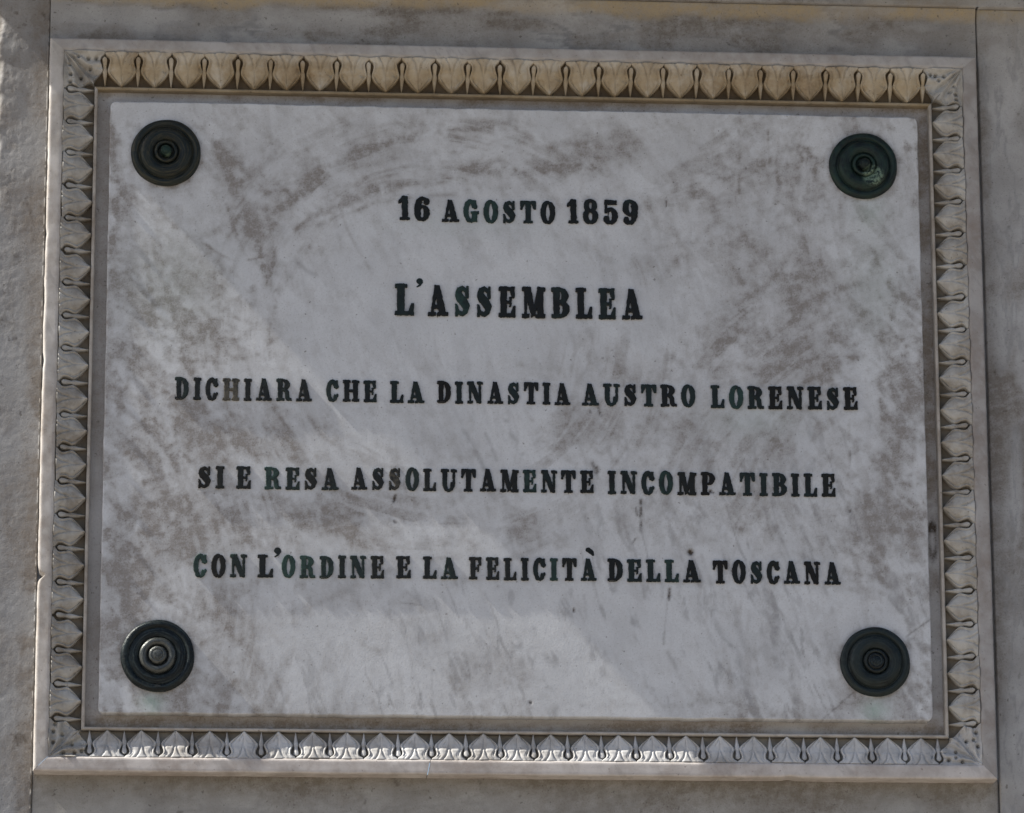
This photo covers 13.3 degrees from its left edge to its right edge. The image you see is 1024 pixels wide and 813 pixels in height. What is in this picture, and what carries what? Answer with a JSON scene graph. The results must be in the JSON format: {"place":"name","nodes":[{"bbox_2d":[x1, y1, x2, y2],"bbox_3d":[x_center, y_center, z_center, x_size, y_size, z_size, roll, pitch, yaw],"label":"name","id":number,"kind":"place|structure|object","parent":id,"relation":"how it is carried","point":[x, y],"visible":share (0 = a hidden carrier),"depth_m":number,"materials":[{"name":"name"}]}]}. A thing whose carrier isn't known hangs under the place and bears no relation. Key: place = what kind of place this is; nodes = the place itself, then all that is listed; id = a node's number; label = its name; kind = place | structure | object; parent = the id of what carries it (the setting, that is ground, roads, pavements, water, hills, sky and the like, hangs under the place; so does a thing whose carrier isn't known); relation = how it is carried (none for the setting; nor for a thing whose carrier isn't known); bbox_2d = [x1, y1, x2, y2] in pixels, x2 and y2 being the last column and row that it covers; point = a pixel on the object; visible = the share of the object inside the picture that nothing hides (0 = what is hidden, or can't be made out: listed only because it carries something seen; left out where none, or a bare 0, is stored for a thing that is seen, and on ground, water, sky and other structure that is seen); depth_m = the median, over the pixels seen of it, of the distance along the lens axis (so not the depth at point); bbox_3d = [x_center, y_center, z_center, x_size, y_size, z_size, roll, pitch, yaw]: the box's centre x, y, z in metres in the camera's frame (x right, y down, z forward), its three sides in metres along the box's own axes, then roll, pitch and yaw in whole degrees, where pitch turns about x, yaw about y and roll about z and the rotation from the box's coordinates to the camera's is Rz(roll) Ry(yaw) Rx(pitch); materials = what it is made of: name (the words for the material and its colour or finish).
{"place":"outdoors","nodes":[
{"label":"outdoors","id":0,"kind":"place"},
{"label":"ground","id":1,"kind":"structure","parent":0,"visible":0},
{"bbox_2d":[0,0,1023,812],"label":"marble wall","id":2,"kind":"structure","parent":1,"relation":"on","point":[988,34],"depth_m":6.49,"materials":[{"name":"grey stone"}]},
{"bbox_2d":[33,38,996,782],"bbox_3d":[0.006,0.002,6.444,1.382,1.095,0.054,1,-14,-4],"label":"carved frame","id":3,"kind":"object","parent":2,"relation":"attached to","point":[953,740],"visible":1,"depth_m":6.43,"materials":[{"name":"stone"}]},
{"bbox_2d":[98,102,932,723],"bbox_3d":[0.007,0.004,6.435,1.202,0.916,0.028,1,-14,-4],"label":"inscribed plaque","id":4,"kind":"object","parent":3,"relation":"attached to","point":[476,414],"visible":1,"depth_m":6.42,"materials":[{"name":"stone"}]},
{"bbox_2d":[120,620,193,691],"bbox_3d":[-0.506,0.355,6.289,0.106,0.105,0.015,1,-14,-4],"label":"bronze boss","id":5,"kind":"object","parent":4,"relation":"attached to","point":[156,655],"visible":1,"depth_m":6.29,"materials":[{"name":"black metal"}]},
{"bbox_2d":[131,120,200,185],"bbox_3d":[-0.508,-0.375,6.471,0.103,0.103,0.021,1,-14,-4],"label":"bronze boss","id":6,"kind":"object","parent":4,"relation":"attached to","point":[165,152],"visible":1,"depth_m":6.47,"materials":[{"name":"black metal"}]},
{"bbox_2d":[829,133,896,198],"bbox_3d":[0.523,-0.360,6.545,0.103,0.103,0.021,1,-14,-4],"label":"bronze boss","id":7,"kind":"object","parent":4,"relation":"attached to","point":[862,165],"visible":1,"depth_m":6.54,"materials":[{"name":"black metal"}]},
{"bbox_2d":[840,627,909,696],"bbox_3d":[0.525,0.368,6.365,0.103,0.102,0.014,1,-14,-4],"label":"bronze boss","id":8,"kind":"object","parent":4,"relation":"attached to","point":[874,661],"visible":1,"depth_m":6.36,"materials":[{"name":"black metal"}]}
]}

